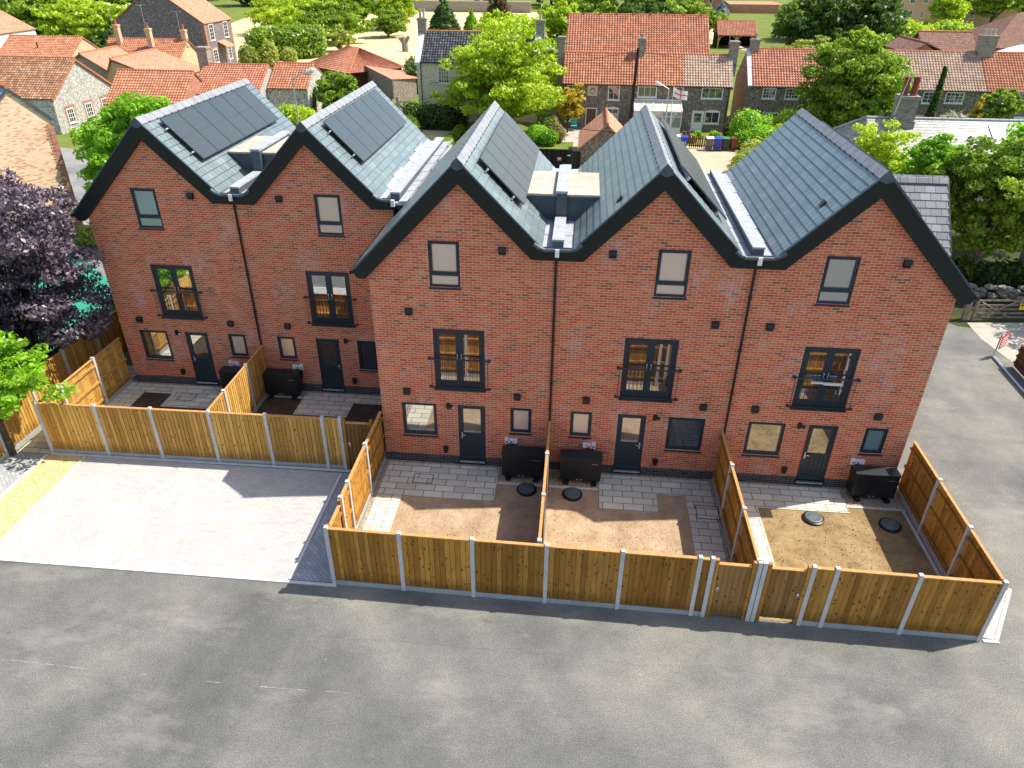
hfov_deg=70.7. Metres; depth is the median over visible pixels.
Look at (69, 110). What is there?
window
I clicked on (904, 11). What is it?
garden tree
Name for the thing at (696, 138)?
picket fence
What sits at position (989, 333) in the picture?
scalpings
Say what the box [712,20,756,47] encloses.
oak carport
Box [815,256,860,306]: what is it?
window
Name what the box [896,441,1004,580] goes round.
timber fence
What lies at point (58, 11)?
garden tree
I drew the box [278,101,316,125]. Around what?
garden shrub
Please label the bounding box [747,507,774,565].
patio
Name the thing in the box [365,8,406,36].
garden tree
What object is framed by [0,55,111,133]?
flint gable cottage
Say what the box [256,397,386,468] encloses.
garden soil
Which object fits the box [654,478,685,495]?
patio
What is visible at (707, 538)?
patio
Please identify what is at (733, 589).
garden gate
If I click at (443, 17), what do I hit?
conifer
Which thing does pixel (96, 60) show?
tiled house
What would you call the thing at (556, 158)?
board fence
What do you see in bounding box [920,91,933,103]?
window
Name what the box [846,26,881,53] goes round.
maple tree
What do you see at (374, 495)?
gravel bed
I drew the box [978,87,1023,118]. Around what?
garden tree
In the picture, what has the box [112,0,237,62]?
flint house
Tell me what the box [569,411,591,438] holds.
window
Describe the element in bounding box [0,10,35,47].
white house
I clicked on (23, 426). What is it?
timber fence
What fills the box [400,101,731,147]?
cable
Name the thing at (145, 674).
chalk line
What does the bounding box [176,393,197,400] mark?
inspection cover
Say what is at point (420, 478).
inspection cover
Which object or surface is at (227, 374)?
heat pump
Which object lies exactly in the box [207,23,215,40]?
window
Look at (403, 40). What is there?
dead stump
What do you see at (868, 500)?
gravel stones
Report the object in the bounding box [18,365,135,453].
side path
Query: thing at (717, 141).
wheelie bin
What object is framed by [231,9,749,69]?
field
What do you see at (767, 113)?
window
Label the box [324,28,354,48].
garden tree
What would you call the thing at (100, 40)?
garden tree
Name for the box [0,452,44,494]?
grey path
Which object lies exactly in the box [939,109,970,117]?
pampas clump
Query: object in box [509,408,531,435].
window
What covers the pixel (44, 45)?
tiled house
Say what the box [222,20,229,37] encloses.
window
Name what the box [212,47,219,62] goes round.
window
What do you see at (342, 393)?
gravel margin
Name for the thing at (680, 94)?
flagpole
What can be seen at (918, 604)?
timber fence
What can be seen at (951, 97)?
window
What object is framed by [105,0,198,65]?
tiled house
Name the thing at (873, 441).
window
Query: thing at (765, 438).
window
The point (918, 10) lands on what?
tree
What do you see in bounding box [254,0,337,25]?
garden tree
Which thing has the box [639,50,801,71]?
cable
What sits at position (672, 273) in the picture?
window
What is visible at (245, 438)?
timber fence
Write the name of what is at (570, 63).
cable
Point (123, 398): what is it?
patio
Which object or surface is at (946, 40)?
brown roofed house
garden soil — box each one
[130,392,213,461]
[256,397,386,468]
[389,484,541,542]
[544,481,695,555]
[758,508,941,621]
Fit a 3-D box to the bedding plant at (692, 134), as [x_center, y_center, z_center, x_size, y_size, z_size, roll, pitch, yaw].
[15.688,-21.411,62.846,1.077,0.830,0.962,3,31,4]
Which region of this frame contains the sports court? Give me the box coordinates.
[7,254,110,368]
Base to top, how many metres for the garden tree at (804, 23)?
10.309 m
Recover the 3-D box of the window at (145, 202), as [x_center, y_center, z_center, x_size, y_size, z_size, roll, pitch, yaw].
[-12.040,-5.778,23.851,0.908,1.392,0.145,3,31,4]
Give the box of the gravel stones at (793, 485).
[745,482,843,489]
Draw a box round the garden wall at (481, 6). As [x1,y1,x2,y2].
[387,0,530,12]
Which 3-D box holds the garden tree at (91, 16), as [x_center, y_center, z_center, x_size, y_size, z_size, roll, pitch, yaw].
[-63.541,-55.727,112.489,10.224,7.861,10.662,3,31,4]
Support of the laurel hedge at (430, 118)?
on the ground at (237, 10)
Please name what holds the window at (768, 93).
in the flint cottage at (766, 90)
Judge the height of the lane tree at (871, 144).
6.723 m
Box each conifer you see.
[428,0,461,29]
[463,7,477,29]
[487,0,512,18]
[967,96,986,118]
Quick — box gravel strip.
[0,454,83,538]
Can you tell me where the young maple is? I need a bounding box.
[0,329,80,455]
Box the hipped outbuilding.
[310,46,404,89]
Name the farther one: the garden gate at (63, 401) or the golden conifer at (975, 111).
the golden conifer at (975, 111)
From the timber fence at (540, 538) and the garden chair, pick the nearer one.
the timber fence at (540, 538)
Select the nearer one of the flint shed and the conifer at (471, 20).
the flint shed
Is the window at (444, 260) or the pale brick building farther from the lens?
the pale brick building
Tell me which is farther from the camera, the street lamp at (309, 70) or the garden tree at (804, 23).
the garden tree at (804, 23)
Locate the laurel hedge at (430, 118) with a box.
[400,100,469,129]
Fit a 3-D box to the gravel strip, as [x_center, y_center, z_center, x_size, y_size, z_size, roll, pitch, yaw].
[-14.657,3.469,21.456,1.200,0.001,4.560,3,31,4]
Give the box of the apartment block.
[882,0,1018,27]
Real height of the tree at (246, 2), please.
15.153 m
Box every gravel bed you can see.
[269,391,306,396]
[359,459,390,528]
[497,466,543,484]
[548,469,597,487]
[708,479,729,562]
[838,487,903,508]
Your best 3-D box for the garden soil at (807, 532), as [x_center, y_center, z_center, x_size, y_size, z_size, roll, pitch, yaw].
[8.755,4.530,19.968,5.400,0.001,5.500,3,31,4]
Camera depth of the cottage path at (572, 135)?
65.07 m
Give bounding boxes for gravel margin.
[132,381,221,387]
[306,391,380,395]
[390,459,499,467]
[601,473,708,480]
[738,481,837,488]
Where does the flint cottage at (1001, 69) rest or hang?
on the ground at (237, 10)
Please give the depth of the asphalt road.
16.41 m
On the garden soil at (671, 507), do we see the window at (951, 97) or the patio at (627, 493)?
the patio at (627, 493)
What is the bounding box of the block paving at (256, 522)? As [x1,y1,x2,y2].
[0,456,339,579]
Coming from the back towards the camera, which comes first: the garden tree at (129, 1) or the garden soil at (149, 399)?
the garden tree at (129, 1)
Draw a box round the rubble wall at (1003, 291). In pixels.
[969,283,1023,303]
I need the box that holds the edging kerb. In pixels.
[0,452,1011,643]
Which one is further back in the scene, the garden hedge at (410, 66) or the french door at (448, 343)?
the garden hedge at (410, 66)
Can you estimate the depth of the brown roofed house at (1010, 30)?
87.03 m
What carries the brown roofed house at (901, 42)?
on the ground at (237, 10)
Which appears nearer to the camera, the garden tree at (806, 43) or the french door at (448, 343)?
the french door at (448, 343)
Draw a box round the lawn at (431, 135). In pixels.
[420,130,450,140]
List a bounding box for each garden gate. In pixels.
[38,387,64,402]
[326,499,344,527]
[341,418,372,469]
[705,558,763,620]
[749,560,812,624]
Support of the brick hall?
on the ground at (237, 10)
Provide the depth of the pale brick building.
37.16 m
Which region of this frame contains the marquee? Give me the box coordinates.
[999,45,1023,51]
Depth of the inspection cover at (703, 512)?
21.16 m
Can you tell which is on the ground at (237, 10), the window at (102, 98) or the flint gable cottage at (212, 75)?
the flint gable cottage at (212, 75)
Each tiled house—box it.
[0,34,98,56]
[75,45,126,77]
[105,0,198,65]
[105,48,199,85]
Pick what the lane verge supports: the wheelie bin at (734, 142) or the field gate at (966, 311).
the field gate at (966, 311)
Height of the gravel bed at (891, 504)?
0.001 m
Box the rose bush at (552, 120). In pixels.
[538,113,565,142]
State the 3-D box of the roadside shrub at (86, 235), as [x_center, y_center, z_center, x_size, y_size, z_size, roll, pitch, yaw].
[-22.868,-8.296,39.820,3.671,1.424,1.710,3,31,4]
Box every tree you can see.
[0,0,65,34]
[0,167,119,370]
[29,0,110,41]
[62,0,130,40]
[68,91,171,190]
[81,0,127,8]
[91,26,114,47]
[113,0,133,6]
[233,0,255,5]
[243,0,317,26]
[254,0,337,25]
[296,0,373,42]
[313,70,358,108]
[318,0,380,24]
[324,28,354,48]
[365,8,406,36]
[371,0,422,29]
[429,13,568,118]
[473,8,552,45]
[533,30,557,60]
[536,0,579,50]
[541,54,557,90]
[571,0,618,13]
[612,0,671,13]
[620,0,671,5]
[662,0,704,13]
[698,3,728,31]
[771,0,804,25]
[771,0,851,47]
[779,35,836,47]
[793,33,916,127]
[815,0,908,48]
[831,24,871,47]
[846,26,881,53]
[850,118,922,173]
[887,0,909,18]
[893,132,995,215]
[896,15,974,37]
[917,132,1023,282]
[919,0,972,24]
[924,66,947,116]
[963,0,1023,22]
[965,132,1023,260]
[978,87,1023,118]
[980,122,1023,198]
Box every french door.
[150,264,202,316]
[305,271,353,323]
[433,328,484,388]
[620,338,678,398]
[791,346,860,408]
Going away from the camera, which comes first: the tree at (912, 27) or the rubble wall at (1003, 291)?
the rubble wall at (1003, 291)
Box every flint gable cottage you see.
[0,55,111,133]
[194,46,272,99]
[267,62,324,111]
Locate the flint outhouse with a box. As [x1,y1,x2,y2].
[365,65,416,104]
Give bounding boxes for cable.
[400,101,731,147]
[435,50,636,82]
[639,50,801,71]
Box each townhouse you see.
[70,78,295,385]
[231,81,452,394]
[349,101,599,468]
[549,104,787,478]
[725,108,980,487]
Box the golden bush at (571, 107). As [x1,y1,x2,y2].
[553,83,585,132]
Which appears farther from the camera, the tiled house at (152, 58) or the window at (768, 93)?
the tiled house at (152, 58)
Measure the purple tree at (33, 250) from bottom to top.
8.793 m
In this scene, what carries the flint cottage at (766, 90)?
on the ground at (237, 10)
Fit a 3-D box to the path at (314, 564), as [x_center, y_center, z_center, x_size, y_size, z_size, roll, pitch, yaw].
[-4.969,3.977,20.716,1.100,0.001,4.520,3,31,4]
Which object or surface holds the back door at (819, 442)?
in the townhouse at (862, 287)
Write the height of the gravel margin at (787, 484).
0.001 m
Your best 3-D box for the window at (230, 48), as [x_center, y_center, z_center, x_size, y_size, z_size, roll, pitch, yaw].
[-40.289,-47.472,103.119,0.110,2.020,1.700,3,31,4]
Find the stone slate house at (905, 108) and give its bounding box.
[834,76,1023,203]
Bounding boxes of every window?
[64,104,77,124]
[82,99,95,118]
[99,94,106,107]
[130,188,164,230]
[139,330,174,360]
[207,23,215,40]
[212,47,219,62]
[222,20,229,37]
[226,47,233,59]
[228,334,249,358]
[277,336,298,360]
[314,194,344,237]
[357,340,377,371]
[402,402,438,437]
[428,240,460,289]
[438,67,449,83]
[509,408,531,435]
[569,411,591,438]
[607,86,619,100]
[608,107,618,119]
[636,86,656,97]
[652,249,691,299]
[664,417,704,453]
[701,88,723,99]
[703,110,719,124]
[741,421,785,457]
[761,88,776,99]
[766,112,777,119]
[783,88,798,99]
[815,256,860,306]
[858,428,888,455]
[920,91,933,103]
[943,92,965,104]
[969,11,975,18]
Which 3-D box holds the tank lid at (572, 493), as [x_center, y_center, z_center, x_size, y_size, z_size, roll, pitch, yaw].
[1.823,3.315,21.820,0.600,0.122,0.600,3,31,4]
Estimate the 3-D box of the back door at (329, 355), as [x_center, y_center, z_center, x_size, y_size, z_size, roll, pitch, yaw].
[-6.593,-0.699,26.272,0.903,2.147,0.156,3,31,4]
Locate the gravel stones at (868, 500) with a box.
[842,488,900,508]
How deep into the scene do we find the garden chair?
66.69 m
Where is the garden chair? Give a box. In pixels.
[571,119,576,129]
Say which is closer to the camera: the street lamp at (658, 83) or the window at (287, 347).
the window at (287, 347)
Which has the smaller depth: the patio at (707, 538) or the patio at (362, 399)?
the patio at (707, 538)
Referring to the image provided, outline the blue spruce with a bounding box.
[715,0,730,14]
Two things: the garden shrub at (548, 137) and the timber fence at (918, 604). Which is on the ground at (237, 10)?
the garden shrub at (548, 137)
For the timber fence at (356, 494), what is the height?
2.000 m
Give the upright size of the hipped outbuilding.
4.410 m
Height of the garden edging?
0.084 m
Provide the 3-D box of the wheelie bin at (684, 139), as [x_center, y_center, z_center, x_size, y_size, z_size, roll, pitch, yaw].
[14.417,-20.304,60.639,0.620,1.049,0.724,3,31,4]
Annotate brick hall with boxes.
[701,0,783,13]
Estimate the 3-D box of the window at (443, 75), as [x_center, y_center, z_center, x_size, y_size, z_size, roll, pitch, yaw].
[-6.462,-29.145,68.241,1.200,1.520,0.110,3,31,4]
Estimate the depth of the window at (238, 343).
26.25 m
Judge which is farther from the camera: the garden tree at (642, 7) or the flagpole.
the garden tree at (642, 7)
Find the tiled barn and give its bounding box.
[566,12,709,53]
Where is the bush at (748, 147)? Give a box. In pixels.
[726,136,761,170]
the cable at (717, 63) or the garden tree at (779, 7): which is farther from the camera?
the garden tree at (779, 7)
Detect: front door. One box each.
[585,108,596,125]
[690,111,703,130]
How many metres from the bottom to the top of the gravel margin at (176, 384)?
0.001 m
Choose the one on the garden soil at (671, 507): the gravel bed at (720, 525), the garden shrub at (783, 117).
the gravel bed at (720, 525)
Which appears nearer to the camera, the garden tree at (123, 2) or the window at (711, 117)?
the window at (711, 117)
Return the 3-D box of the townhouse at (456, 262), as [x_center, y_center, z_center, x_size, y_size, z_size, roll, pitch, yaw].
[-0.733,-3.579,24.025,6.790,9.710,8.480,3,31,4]
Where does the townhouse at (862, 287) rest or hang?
on the ground at (237, 10)
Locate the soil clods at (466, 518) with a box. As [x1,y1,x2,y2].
[394,498,539,540]
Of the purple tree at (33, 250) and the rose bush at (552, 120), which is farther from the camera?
the rose bush at (552, 120)
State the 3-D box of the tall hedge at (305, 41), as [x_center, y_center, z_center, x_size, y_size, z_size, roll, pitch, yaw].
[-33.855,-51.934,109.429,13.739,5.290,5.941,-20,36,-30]
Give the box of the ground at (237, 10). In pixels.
[19,0,1023,448]
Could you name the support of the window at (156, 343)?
in the townhouse at (156, 206)
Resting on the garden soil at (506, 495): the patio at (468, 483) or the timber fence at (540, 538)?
the patio at (468, 483)
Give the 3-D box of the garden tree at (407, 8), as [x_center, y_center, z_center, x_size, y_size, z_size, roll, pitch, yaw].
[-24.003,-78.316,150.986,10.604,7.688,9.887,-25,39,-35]
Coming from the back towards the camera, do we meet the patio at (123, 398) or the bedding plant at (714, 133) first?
the bedding plant at (714, 133)
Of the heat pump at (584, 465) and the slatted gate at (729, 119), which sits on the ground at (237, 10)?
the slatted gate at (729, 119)
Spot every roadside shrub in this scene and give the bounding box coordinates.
[63,221,96,247]
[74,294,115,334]
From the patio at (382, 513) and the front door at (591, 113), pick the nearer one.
the patio at (382, 513)
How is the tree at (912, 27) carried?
on the ground at (237, 10)
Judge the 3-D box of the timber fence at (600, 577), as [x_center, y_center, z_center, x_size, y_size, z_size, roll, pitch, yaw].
[0.065,4.640,17.844,9.460,2.000,0.110,3,31,5]
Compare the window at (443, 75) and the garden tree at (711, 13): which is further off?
the garden tree at (711, 13)
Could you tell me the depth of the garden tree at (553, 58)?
80.88 m
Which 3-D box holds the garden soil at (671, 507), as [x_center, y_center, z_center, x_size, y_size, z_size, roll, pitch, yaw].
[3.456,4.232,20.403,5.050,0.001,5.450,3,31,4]
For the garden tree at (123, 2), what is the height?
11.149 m
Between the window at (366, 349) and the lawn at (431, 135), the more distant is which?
the lawn at (431, 135)
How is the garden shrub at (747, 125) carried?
on the ground at (237, 10)
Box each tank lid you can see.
[517,483,535,496]
[562,487,581,500]
[802,511,823,525]
[878,518,901,532]
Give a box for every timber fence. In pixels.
[0,310,129,462]
[32,401,347,469]
[59,337,132,405]
[207,345,267,412]
[323,525,715,616]
[338,411,385,528]
[537,421,550,543]
[712,430,761,564]
[796,564,1008,641]
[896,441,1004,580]
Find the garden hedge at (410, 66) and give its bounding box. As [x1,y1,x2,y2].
[403,56,417,92]
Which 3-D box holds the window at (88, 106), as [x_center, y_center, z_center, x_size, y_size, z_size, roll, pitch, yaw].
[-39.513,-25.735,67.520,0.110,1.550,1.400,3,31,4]
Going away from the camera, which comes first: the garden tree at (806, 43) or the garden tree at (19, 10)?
the garden tree at (806, 43)
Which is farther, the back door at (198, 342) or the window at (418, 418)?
the back door at (198, 342)
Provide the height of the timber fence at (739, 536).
2.000 m
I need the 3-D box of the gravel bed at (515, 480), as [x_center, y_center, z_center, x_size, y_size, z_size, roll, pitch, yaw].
[0.323,2.873,22.627,1.520,0.001,0.850,3,31,4]
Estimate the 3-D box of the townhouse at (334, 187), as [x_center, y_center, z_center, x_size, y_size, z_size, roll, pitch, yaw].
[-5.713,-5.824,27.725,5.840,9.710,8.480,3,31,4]
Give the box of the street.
[60,148,106,278]
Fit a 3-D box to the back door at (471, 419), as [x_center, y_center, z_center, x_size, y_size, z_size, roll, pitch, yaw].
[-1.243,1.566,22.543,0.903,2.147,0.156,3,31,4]
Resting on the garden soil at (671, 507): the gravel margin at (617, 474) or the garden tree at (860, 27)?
the gravel margin at (617, 474)
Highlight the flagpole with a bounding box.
[670,87,687,123]
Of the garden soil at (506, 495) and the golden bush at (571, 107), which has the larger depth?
the golden bush at (571, 107)
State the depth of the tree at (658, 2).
203.37 m
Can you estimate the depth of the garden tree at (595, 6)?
123.69 m
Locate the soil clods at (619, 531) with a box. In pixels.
[547,508,690,554]
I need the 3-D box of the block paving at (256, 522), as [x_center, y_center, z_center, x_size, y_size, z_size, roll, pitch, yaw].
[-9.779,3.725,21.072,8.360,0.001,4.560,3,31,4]
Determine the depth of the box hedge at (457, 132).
62.95 m
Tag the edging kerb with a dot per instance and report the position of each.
(994, 641)
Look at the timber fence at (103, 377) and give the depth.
25.62 m
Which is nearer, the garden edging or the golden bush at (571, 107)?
the garden edging
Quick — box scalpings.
[968,323,1023,361]
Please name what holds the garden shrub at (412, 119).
on the lawn at (431, 135)
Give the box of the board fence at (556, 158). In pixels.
[539,149,580,168]
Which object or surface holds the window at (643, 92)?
in the flint cottage at (708, 87)
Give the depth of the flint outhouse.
78.98 m
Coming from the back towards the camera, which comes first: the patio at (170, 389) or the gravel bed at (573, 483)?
the patio at (170, 389)
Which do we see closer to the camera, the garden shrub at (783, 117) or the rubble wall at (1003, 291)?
the rubble wall at (1003, 291)
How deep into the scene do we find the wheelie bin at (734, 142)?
60.07 m
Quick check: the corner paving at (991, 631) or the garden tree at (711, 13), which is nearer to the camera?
the corner paving at (991, 631)
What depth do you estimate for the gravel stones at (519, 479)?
22.50 m
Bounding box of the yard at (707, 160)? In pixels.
[573,142,736,173]
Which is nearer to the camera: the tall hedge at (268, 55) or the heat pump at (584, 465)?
the heat pump at (584, 465)
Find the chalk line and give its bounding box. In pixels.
[5,659,345,692]
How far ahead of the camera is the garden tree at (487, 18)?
108.75 m
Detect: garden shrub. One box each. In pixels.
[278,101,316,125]
[406,113,422,132]
[526,122,558,146]
[726,107,776,150]
[773,108,798,128]
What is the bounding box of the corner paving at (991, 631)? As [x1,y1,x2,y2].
[983,590,1007,639]
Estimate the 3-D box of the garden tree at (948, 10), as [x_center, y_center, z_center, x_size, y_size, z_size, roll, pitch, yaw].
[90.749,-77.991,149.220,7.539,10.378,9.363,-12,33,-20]
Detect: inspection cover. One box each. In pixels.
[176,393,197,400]
[412,473,433,483]
[695,505,719,519]
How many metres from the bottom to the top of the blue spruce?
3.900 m
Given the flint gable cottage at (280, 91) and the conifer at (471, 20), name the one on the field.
the conifer at (471, 20)
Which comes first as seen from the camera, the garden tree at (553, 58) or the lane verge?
the lane verge
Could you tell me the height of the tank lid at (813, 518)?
0.122 m
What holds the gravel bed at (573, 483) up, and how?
on the garden soil at (671, 507)
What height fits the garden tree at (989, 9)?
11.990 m
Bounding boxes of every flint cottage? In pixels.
[556,34,646,127]
[633,27,740,133]
[730,33,859,123]
[865,29,1000,116]
[981,51,1023,118]
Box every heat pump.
[218,366,241,388]
[262,368,302,399]
[501,445,543,482]
[560,449,602,486]
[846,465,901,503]
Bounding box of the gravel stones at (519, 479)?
[499,468,543,483]
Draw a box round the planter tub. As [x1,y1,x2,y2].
[682,130,690,143]
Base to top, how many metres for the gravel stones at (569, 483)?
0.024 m
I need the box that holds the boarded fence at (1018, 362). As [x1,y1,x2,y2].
[992,333,1023,392]
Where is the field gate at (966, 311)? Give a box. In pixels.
[960,300,1023,320]
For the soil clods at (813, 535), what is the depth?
20.16 m
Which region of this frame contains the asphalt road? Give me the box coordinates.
[0,323,1023,767]
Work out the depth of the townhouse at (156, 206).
24.79 m
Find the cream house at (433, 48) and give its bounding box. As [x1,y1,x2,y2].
[415,9,545,122]
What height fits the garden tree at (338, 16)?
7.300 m
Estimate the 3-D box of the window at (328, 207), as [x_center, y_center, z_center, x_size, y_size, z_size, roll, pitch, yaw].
[-5.916,-5.448,23.373,0.908,1.392,0.145,3,31,4]
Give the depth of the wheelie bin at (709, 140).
60.06 m
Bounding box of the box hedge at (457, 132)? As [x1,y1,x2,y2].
[444,123,465,145]
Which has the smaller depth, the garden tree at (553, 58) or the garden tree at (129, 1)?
the garden tree at (553, 58)
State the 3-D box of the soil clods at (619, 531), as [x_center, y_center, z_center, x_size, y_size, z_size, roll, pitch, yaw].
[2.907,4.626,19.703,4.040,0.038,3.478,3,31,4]
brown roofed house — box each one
[883,35,940,49]
[913,30,975,50]
[967,13,1023,50]
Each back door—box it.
[185,332,218,384]
[316,338,345,391]
[458,405,486,463]
[612,414,646,473]
[794,425,838,484]
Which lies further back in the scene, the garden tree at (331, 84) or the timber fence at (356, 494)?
the garden tree at (331, 84)
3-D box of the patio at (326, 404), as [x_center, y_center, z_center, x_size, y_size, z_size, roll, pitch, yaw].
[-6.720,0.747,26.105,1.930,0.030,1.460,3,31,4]
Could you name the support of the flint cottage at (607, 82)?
on the ground at (237, 10)
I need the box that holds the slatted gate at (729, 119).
[728,115,743,121]
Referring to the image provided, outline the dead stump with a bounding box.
[398,35,409,51]
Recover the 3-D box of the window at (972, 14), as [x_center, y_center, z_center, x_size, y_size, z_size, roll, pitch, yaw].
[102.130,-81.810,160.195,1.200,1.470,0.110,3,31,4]
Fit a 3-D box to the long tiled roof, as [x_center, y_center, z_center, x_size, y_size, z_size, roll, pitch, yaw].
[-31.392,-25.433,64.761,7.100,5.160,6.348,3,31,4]
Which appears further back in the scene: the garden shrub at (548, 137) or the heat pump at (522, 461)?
the garden shrub at (548, 137)
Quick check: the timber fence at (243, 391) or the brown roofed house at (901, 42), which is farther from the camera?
the brown roofed house at (901, 42)
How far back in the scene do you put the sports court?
35.00 m
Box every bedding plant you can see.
[690,133,697,142]
[693,130,702,137]
[709,129,719,136]
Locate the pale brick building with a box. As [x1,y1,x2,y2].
[0,83,82,244]
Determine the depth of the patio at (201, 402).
26.15 m
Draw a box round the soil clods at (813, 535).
[763,510,934,572]
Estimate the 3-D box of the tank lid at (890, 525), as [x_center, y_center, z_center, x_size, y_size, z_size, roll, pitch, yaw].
[10.849,4.038,20.719,0.600,0.122,0.600,3,31,4]
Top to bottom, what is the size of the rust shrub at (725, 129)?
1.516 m
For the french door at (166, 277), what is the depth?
25.28 m
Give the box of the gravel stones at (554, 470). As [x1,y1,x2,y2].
[393,460,706,480]
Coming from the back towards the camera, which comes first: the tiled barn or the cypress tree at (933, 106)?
the tiled barn
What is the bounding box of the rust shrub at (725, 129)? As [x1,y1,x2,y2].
[722,122,731,137]
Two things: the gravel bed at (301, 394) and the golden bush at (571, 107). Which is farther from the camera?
the golden bush at (571, 107)
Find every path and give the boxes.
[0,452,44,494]
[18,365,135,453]
[292,473,349,582]
[561,127,581,141]
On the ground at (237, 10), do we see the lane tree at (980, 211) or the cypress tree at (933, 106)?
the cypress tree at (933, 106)
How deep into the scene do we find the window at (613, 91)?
66.15 m
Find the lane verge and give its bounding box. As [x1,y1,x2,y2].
[948,221,1023,327]
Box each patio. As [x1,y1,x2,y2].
[107,390,143,406]
[124,383,222,395]
[161,393,217,408]
[293,392,357,416]
[354,395,381,404]
[363,494,401,531]
[377,461,498,501]
[599,475,657,512]
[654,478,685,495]
[683,480,726,561]
[739,483,849,513]
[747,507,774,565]
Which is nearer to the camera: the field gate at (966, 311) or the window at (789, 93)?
the field gate at (966, 311)
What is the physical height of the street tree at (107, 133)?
8.037 m
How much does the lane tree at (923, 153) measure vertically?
6.931 m
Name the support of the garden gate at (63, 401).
attached to the timber fence at (103, 377)
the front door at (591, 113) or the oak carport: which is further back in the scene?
the oak carport
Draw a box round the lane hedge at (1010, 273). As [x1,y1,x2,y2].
[951,253,1023,288]
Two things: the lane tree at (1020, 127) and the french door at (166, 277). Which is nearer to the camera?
the french door at (166, 277)
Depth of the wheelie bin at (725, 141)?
59.95 m
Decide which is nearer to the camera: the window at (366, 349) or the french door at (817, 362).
the french door at (817, 362)
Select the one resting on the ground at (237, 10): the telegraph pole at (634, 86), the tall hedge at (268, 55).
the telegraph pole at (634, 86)
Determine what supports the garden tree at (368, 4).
on the field
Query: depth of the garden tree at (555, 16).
113.02 m
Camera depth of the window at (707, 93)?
65.41 m
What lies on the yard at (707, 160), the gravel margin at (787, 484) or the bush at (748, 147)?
the bush at (748, 147)
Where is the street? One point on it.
(73, 165)
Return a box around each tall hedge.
[237,39,297,66]
[244,21,328,59]
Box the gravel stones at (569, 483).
[551,471,596,487]
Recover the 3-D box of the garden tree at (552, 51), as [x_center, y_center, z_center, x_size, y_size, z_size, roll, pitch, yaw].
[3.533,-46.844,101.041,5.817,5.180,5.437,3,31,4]
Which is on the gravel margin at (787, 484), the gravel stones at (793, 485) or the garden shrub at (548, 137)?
the gravel stones at (793, 485)
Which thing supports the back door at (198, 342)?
in the townhouse at (156, 206)
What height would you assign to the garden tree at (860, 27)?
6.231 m
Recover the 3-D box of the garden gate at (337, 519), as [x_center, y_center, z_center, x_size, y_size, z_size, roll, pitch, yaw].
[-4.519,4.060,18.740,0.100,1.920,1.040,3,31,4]
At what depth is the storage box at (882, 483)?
21.43 m
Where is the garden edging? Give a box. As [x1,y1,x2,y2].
[268,395,940,575]
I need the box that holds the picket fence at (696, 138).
[689,135,703,147]
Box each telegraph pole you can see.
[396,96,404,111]
[629,48,639,119]
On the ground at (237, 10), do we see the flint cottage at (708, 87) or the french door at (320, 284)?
the flint cottage at (708, 87)
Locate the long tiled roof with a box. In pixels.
[104,68,202,130]
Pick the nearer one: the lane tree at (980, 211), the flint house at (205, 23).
the lane tree at (980, 211)
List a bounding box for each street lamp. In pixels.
[292,67,313,122]
[655,81,669,121]
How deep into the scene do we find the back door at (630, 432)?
22.19 m
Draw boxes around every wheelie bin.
[680,135,688,145]
[705,136,714,149]
[713,136,722,149]
[721,136,730,149]
[729,136,738,149]
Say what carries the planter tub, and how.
on the ground at (237, 10)
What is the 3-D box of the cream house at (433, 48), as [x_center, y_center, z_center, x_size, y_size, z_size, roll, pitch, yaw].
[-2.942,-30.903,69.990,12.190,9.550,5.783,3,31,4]
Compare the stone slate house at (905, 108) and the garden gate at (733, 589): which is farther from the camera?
the stone slate house at (905, 108)
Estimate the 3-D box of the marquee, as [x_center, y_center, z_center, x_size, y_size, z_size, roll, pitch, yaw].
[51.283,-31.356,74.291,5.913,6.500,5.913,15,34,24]
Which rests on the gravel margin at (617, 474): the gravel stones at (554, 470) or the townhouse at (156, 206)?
the gravel stones at (554, 470)
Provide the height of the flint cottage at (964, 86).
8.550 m
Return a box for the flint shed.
[578,107,622,164]
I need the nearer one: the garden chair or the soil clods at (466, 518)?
the soil clods at (466, 518)
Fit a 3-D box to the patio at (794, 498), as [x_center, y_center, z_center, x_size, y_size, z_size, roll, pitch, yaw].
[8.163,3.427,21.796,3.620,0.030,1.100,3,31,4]
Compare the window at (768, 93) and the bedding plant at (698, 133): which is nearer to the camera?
the bedding plant at (698, 133)
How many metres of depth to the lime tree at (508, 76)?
60.89 m
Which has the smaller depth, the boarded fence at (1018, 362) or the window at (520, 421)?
the window at (520, 421)
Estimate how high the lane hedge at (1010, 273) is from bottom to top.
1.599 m
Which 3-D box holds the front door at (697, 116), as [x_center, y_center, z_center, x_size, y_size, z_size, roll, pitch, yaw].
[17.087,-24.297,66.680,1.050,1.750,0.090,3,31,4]
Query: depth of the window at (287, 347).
26.11 m
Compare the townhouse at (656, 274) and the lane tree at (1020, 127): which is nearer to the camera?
the townhouse at (656, 274)
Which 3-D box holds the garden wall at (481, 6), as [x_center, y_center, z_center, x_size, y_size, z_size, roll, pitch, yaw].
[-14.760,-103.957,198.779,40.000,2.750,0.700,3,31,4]
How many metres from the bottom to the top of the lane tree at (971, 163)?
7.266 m
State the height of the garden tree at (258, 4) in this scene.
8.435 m
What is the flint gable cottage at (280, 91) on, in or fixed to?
on the ground at (237, 10)

